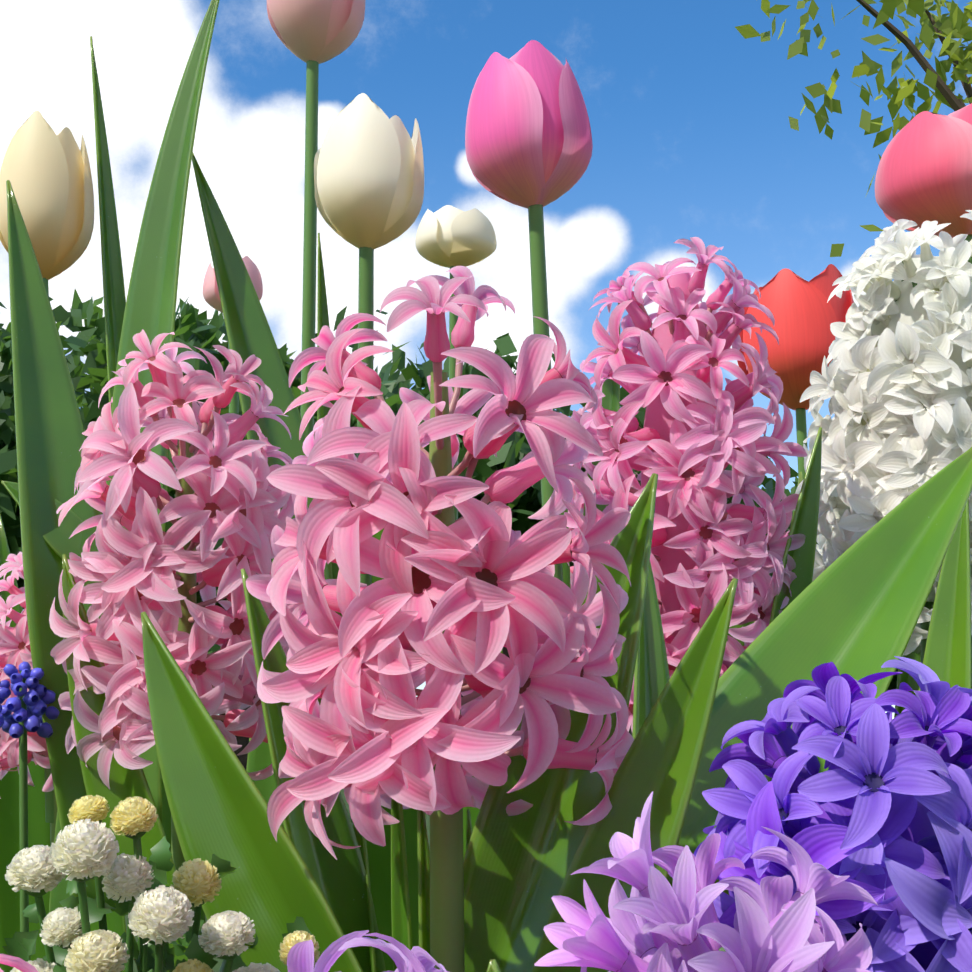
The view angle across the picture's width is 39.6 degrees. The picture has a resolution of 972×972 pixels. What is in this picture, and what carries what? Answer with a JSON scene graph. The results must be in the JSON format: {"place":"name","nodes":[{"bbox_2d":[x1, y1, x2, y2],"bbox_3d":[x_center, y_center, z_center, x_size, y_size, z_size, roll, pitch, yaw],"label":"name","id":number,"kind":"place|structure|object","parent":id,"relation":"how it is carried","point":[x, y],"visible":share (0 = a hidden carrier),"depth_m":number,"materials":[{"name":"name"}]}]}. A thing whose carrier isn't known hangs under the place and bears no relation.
{"place":"outdoors","nodes":[
{"label":"outdoors","id":0,"kind":"place"},
{"bbox_2d":[125,788,429,971],"bbox_3d":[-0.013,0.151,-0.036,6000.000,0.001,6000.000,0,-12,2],"label":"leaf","id":1,"kind":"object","parent":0,"point":[216,967],"depth_m":1.47,"materials":[{"name":"green plant"}]},
{"bbox_2d":[0,954,37,971],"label":"pink hyacinth","id":2,"kind":"object","parent":1,"relation":"on","point":[20,964],"visible":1,"depth_m":0.15,"materials":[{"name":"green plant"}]},
{"bbox_2d":[0,514,49,971],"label":"leaf","id":3,"kind":"object","parent":1,"relation":"on","point":[38,829],"visible":0.27,"depth_m":0.81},
{"bbox_2d":[0,552,56,846],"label":"pink hyacinth","id":4,"kind":"object","parent":1,"relation":"on","point":[15,650],"visible":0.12,"depth_m":0.60,"materials":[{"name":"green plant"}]},
{"bbox_2d":[0,662,58,931],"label":"muscari","id":5,"kind":"object","parent":1,"relation":"on","point":[29,708],"visible":1,"depth_m":0.50,"materials":[{"name":"blue plant"}]},
{"bbox_2d":[0,302,92,407],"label":"shrub","id":6,"kind":"object","parent":1,"relation":"on","point":[6,375],"depth_m":34.59,"materials":[{"name":"green plant"}]},
{"bbox_2d":[0,111,93,822],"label":"cream tulip","id":7,"kind":"object","parent":1,"relation":"on","point":[45,171],"visible":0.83,"depth_m":0.61,"materials":[{"name":"beige plant"}]},
{"bbox_2d":[0,382,93,607],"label":"shrub","id":8,"kind":"object","parent":1,"relation":"on","point":[10,511],"visible":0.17,"depth_m":28.43,"materials":[{"name":"green plant"}]},
{"bbox_2d":[49,811,69,965],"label":"leaf","id":9,"kind":"object","parent":1,"relation":"on","point":[57,893],"visible":0.04,"depth_m":0.57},
{"bbox_2d":[6,180,115,911],"bbox_3d":[-0.163,0.018,0.518,0.060,0.284,0.009,4,-13,-20],"label":"leaf","id":10,"kind":"object","parent":1,"relation":"on","point":[50,436],"visible":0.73,"depth_m":0.52,"materials":[{"name":"green plant"}]},
{"bbox_2d":[1,481,98,584],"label":"leaf","id":11,"kind":"object","parent":10,"relation":"attached to","point":[59,541],"visible":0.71,"depth_m":0.52,"materials":[{"name":"green plant"}]},
{"bbox_2d":[90,36,125,409],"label":"leaf","id":12,"kind":"object","parent":1,"relation":"on","point":[114,291],"visible":0.52,"depth_m":0.63,"materials":[{"name":"green plant"}]},
{"bbox_2d":[90,911,126,971],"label":"leaf","id":13,"kind":"object","parent":1,"relation":"on","point":[116,923],"depth_m":0.70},
{"bbox_2d":[0,289,246,581],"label":"shrub","id":14,"kind":"object","parent":1,"relation":"on","point":[89,340],"visible":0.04,"depth_m":32.08,"materials":[{"name":"green plant"}]},
{"bbox_2d":[2,836,312,971],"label":"foliage","id":15,"kind":"object","parent":1,"relation":"on","point":[21,945],"visible":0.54,"depth_m":0.32,"materials":[{"name":"green plant"}]},
{"bbox_2d":[10,958,54,971],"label":"pompom flower","id":16,"kind":"object","parent":15,"relation":"attached to","point":[39,964],"visible":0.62,"depth_m":0.31,"materials":[{"name":"white plant"}]},
{"bbox_2d":[5,845,65,963],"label":"pompom flower","id":17,"kind":"object","parent":15,"relation":"attached to","point":[31,871],"visible":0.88,"depth_m":0.32,"materials":[{"name":"white plant"}]},
{"bbox_2d":[40,907,82,948],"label":"pompom flower","id":18,"kind":"object","parent":15,"relation":"attached to","point":[61,928],"visible":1,"depth_m":0.30,"materials":[{"name":"white plant"}]},
{"bbox_2d":[49,819,118,934],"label":"pompom flower","id":19,"kind":"object","parent":15,"relation":"attached to","point":[81,852],"visible":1,"depth_m":0.29,"materials":[{"name":"white plant"}]},
{"bbox_2d":[67,795,110,930],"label":"pompom flower","id":20,"kind":"object","parent":15,"relation":"attached to","point":[93,808],"visible":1,"depth_m":0.31,"materials":[{"name":"yellow plant"}]},
{"bbox_2d":[64,929,129,971],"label":"pompom flower","id":21,"kind":"object","parent":15,"relation":"attached to","point":[99,950],"visible":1,"depth_m":0.29,"materials":[{"name":"beige plant"}]},
{"bbox_2d":[102,853,154,971],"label":"pompom flower","id":22,"kind":"object","parent":15,"relation":"in","point":[127,878],"visible":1,"depth_m":0.30,"materials":[{"name":"white plant"}]},
{"bbox_2d":[110,796,157,971],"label":"pompom flower","id":23,"kind":"object","parent":15,"relation":"in","point":[134,818],"visible":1,"depth_m":0.30,"materials":[{"name":"yellow plant"}]},
{"bbox_2d":[128,885,193,971],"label":"pompom flower","id":24,"kind":"object","parent":15,"relation":"attached to","point":[160,916],"visible":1,"depth_m":0.29,"materials":[{"name":"white plant"}]},
{"bbox_2d":[172,959,212,971],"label":"pompom flower","id":25,"kind":"object","parent":15,"relation":"attached to","point":[191,965],"visible":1,"depth_m":0.31,"materials":[{"name":"yellow plant"}]},
{"bbox_2d":[170,858,221,938],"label":"pompom flower","id":26,"kind":"object","parent":15,"relation":"attached to","point":[196,882],"visible":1,"depth_m":0.31,"materials":[{"name":"yellow plant"}]},
{"bbox_2d":[198,910,254,971],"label":"pompom flower","id":27,"kind":"object","parent":15,"relation":"in","point":[227,935],"visible":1,"depth_m":0.30,"materials":[{"name":"white plant"}]},
{"bbox_2d":[232,962,279,971],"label":"pompom flower","id":28,"kind":"object","parent":15,"relation":"attached to","point":[257,967],"visible":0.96,"depth_m":0.31,"materials":[{"name":"white plant"}]},
{"bbox_2d":[278,930,319,965],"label":"pompom flower","id":29,"kind":"object","parent":15,"relation":"attached to","point":[290,940],"visible":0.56,"depth_m":0.32,"materials":[{"name":"yellow plant"}]},
{"bbox_2d":[106,0,219,822],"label":"leaf","id":30,"kind":"object","parent":1,"relation":"on","point":[150,307],"visible":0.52,"depth_m":0.58,"materials":[{"name":"green plant"}]},
{"bbox_2d":[192,153,332,635],"bbox_3d":[-0.095,-0.030,0.580,0.073,0.239,0.010,3,-12,-15],"label":"leaf","id":31,"kind":"object","parent":30,"relation":"attached to","point":[248,330],"visible":0.42,"depth_m":0.59,"materials":[{"name":"green plant"}]},
{"bbox_2d":[49,329,296,918],"bbox_3d":[-0.099,0.095,0.446,0.092,0.290,0.101,0,-12,2],"label":"pink hyacinth","id":32,"kind":"object","parent":1,"relation":"on","point":[234,497],"visible":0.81,"depth_m":0.43,"materials":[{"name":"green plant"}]},
{"bbox_2d":[62,554,190,971],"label":"leaf","id":33,"kind":"object","parent":32,"relation":"attached to","point":[124,783],"visible":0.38,"depth_m":0.44,"materials":[{"name":"green plant"}]},
{"bbox_2d":[241,568,385,971],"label":"leaf","id":34,"kind":"object","parent":32,"relation":"attached to","point":[341,881],"visible":0.48,"depth_m":0.40,"materials":[{"name":"green plant"}]},
{"bbox_2d":[353,823,375,971],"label":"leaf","id":35,"kind":"object","parent":34,"relation":"attached to","point":[361,841],"visible":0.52,"depth_m":0.40,"materials":[{"name":"green plant"}]},
{"bbox_2d":[162,779,205,934],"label":"leaf","id":36,"kind":"object","parent":1,"relation":"on","point":[166,822],"depth_m":0.91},
{"bbox_2d":[203,256,262,414],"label":"tulip","id":37,"kind":"object","parent":1,"relation":"on","point":[211,296],"visible":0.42,"depth_m":0.99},
{"bbox_2d":[65,295,429,769],"bbox_3d":[-5.972,1.112,35.739,12.014,13.116,10.656,0,-12,2],"label":"shrub","id":38,"kind":"object","parent":1,"relation":"on","point":[217,321],"visible":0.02,"depth_m":34.78,"materials":[{"name":"green plant"}]},
{"bbox_2d":[246,558,282,826],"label":"leaf","id":39,"kind":"object","parent":1,"relation":"on","point":[258,757],"visible":0.02,"depth_m":0.76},
{"bbox_2d":[18,369,535,653],"bbox_3d":[-4.048,1.762,29.215,10.979,9.116,11.246,-10,-15,38],"label":"shrub","id":40,"kind":"object","parent":1,"relation":"on","point":[483,472],"depth_m":29.71,"materials":[{"name":"green plant"}]},
{"bbox_2d":[267,0,364,435],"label":"tulip","id":41,"kind":"object","parent":1,"relation":"on","point":[312,34],"visible":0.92,"depth_m":0.74,"materials":[{"name":"plant"}]},
{"bbox_2d":[317,233,341,616],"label":"leaf","id":42,"kind":"object","parent":1,"relation":"on","point":[322,321],"visible":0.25,"depth_m":0.67,"materials":[{"name":"green plant"}]},
{"bbox_2d":[287,930,448,971],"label":"purple hyacinth","id":43,"kind":"object","parent":1,"relation":"on","point":[300,957],"visible":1,"depth_m":0.20,"materials":[{"name":"purple plant"}]},
{"bbox_2d":[314,93,423,822],"bbox_3d":[-0.053,-0.011,0.611,0.051,0.321,0.087,0,-12,2],"label":"white tulip","id":44,"kind":"object","parent":1,"relation":"on","point":[369,175],"visible":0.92,"depth_m":0.60,"materials":[{"name":"white plant"}]},
{"bbox_2d":[347,360,414,391],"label":"shrub","id":45,"kind":"object","parent":1,"relation":"on","point":[383,370],"depth_m":44.97,"materials":[{"name":"green plant"}]},
{"bbox_2d":[366,528,425,970],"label":"leaf","id":46,"kind":"object","parent":1,"relation":"on","point":[379,859],"visible":0.08,"depth_m":0.80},
{"bbox_2d":[228,333,634,535],"bbox_3d":[-2.437,1.714,33.233,12.356,10.932,11.064,0,-12,2],"label":"bush","id":47,"kind":"object","parent":1,"relation":"on","point":[505,345],"visible":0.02,"depth_m":32.40,"materials":[{"name":"green plant"}]},
{"bbox_2d":[246,266,633,971],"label":"pink hyacinth","id":48,"kind":"object","parent":1,"relation":"on","point":[370,734],"visible":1,"depth_m":0.31,"materials":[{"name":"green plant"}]},
{"bbox_2d":[141,612,362,971],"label":"leaf","id":49,"kind":"object","parent":48,"relation":"attached to","point":[218,803],"visible":0.85,"depth_m":0.35,"materials":[{"name":"green plant"}]},
{"bbox_2d":[391,798,411,970],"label":"leaf","id":50,"kind":"object","parent":48,"relation":"attached to","point":[401,917],"visible":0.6,"depth_m":0.37,"materials":[{"name":"green plant"}]},
{"bbox_2d":[417,810,429,953],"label":"leaf","id":51,"kind":"object","parent":48,"relation":"attached to","point":[423,852],"visible":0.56,"depth_m":0.36,"materials":[{"name":"green plant"}]},
{"bbox_2d":[466,809,471,849],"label":"leaf","id":52,"kind":"object","parent":48,"relation":"attached to","point":[469,830],"visible":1,"depth_m":0.38,"materials":[{"name":"green plant"}]},
{"bbox_2d":[463,473,657,971],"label":"leaf","id":53,"kind":"object","parent":48,"relation":"attached to","point":[516,867],"visible":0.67,"depth_m":0.37,"materials":[{"name":"green plant"}]},
{"bbox_2d":[532,578,737,971],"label":"leaf","id":54,"kind":"object","parent":48,"relation":"attached to","point":[661,759],"visible":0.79,"depth_m":0.32,"materials":[{"name":"green plant"}]},
{"bbox_2d":[668,447,971,894],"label":"leaf","id":55,"kind":"object","parent":48,"relation":"attached to","point":[854,610],"visible":0.5,"depth_m":0.39,"materials":[{"name":"green plant"}]},
{"bbox_2d":[415,205,496,519],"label":"white tulip","id":56,"kind":"object","parent":1,"relation":"on","point":[449,236],"visible":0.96,"depth_m":1.03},
{"bbox_2d":[463,648,502,859],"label":"leaf","id":57,"kind":"object","parent":1,"relation":"on","point":[474,812],"depth_m":0.96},
{"bbox_2d":[486,959,500,971],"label":"bud","id":58,"kind":"object","parent":1,"relation":"on","point":[493,966],"visible":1,"depth_m":0.21,"materials":[{"name":"green plant"}]},
{"bbox_2d":[461,353,554,696],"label":"tree","id":59,"kind":"object","parent":1,"relation":"on","point":[553,356],"depth_m":44.50,"materials":[{"name":"green plant"}]},
{"bbox_2d":[381,342,640,657],"bbox_3d":[1.289,1.779,36.325,11.598,12.187,11.033,3,-12,-14],"label":"hedge","id":60,"kind":"object","parent":1,"relation":"on","point":[407,374],"visible":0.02,"depth_m":36.78,"materials":[{"name":"green plant"}]},
{"bbox_2d":[465,40,592,581],"bbox_3d":[0.020,-0.026,0.608,0.058,0.348,0.094,0,-12,2],"label":"pink tulip","id":61,"kind":"object","parent":1,"relation":"on","point":[528,141],"visible":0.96,"depth_m":0.60,"materials":[{"name":"pink plant"}]},
{"bbox_2d":[559,509,570,588],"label":"leaf","id":62,"kind":"object","parent":1,"relation":"on","point":[566,573],"visible":0.02,"depth_m":0.81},
{"bbox_2d":[568,407,637,584],"bbox_3d":[0.076,0.099,0.885,0.072,0.312,0.091,0,-12,2],"label":"pink hyacinth","id":63,"kind":"object","parent":1,"relation":"on","point":[581,411],"depth_m":0.88,"materials":[{"name":"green plant"}]},
{"bbox_2d":[570,387,797,734],"bbox_3d":[4.110,2.545,38.102,10.671,11.280,11.221,0,-12,2],"label":"tree","id":64,"kind":"object","parent":1,"relation":"on","point":[768,484],"depth_m":36.00,"materials":[{"name":"green plant"}]},
{"bbox_2d":[564,237,807,731],"bbox_3d":[0.077,0.072,0.511,0.094,0.328,0.107,0,-12,2],"label":"pink hyacinth","id":65,"kind":"object","parent":1,"relation":"on","point":[694,437],"visible":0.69,"depth_m":0.49,"materials":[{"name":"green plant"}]},
{"bbox_2d":[632,562,669,739],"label":"leaf","id":66,"kind":"object","parent":65,"relation":"attached to","point":[651,676],"visible":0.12,"depth_m":0.45,"materials":[{"name":"green plant"}]},
{"bbox_2d":[769,427,821,623],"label":"leaf","id":67,"kind":"object","parent":65,"relation":"attached to","point":[805,518],"visible":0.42,"depth_m":0.50,"materials":[{"name":"green plant"}]},
{"bbox_2d":[535,791,876,971],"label":"hyacinth","id":68,"kind":"object","parent":1,"relation":"on","point":[655,922],"visible":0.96,"depth_m":0.24,"materials":[{"name":"purple plant"}]},
{"bbox_2d":[727,621,754,645],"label":"leaf","id":69,"kind":"object","parent":1,"relation":"on","point":[740,626],"visible":0.04,"depth_m":0.96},
{"bbox_2d":[730,476,818,544],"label":"tree","id":70,"kind":"object","parent":1,"relation":"on","point":[787,491],"depth_m":40.27,"materials":[{"name":"green plant"}]},
{"bbox_2d":[737,264,853,479],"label":"orange tulip","id":71,"kind":"object","parent":1,"relation":"on","point":[804,313],"visible":0.46,"depth_m":0.88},
{"bbox_2d":[791,472,802,523],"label":"leaf","id":72,"kind":"object","parent":1,"relation":"on","point":[800,479],"visible":0.02,"depth_m":0.82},
{"bbox_2d":[816,535,822,554],"bbox_3d":[0.267,0.111,0.926,0.080,0.296,0.097,0,-12,2],"label":"white hyacinth","id":73,"kind":"object","parent":1,"relation":"on","point":[820,551],"depth_m":0.93,"materials":[{"name":"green plant"}]},
{"bbox_2d":[694,656,971,971],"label":"blue hyacinth","id":74,"kind":"object","parent":1,"relation":"on","point":[879,811],"visible":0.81,"depth_m":0.27,"materials":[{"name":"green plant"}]},
{"bbox_2d":[735,0,971,256],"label":"spring tree","id":75,"kind":"object","parent":1,"relation":"on","point":[954,24],"visible":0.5,"depth_m":10.01,"materials":[{"name":"green plant"}]},
{"bbox_2d":[794,210,971,663],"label":"white hyacinth","id":76,"kind":"object","parent":1,"relation":"on","point":[893,381],"visible":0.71,"depth_m":0.56,"materials":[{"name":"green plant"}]},
{"bbox_2d":[894,650,920,717],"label":"leaf","id":77,"kind":"object","parent":76,"relation":"attached to","point":[907,678],"visible":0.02,"depth_m":0.63,"materials":[{"name":"green plant"}]},
{"bbox_2d":[918,499,970,690],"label":"leaf","id":78,"kind":"object","parent":76,"relation":"attached to","point":[947,656],"visible":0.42,"depth_m":0.52,"materials":[{"name":"green plant"}]},
{"bbox_2d":[887,675,896,690],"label":"tree","id":79,"kind":"object","parent":1,"relation":"on","point":[894,678],"visible":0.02,"depth_m":48.19,"materials":[{"name":"green plant"}]},
{"bbox_2d":[888,669,897,689],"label":"tree","id":80,"kind":"object","parent":1,"relation":"on","point":[892,685],"depth_m":47.99,"materials":[{"name":"green plant"}]},
{"bbox_2d":[875,103,971,688],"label":"red tulip","id":81,"kind":"object","parent":1,"relation":"on","point":[924,172],"visible":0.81,"depth_m":0.63,"materials":[{"name":"plant"}]},
{"bbox_2d":[0,0,971,718],"label":"sky","id":82,"kind":"structure","parent":0,"point":[692,134],"materials":[{"name":"blue"}]},
{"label":"leaf","id":83,"kind":"object","parent":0,"visible":0},
{"bbox_2d":[583,303,619,515],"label":"leaf","id":84,"kind":"object","parent":83,"relation":"attached to","point":[611,393],"visible":0.04,"depth_m":0.67,"materials":[{"name":"green plant"}]}
]}

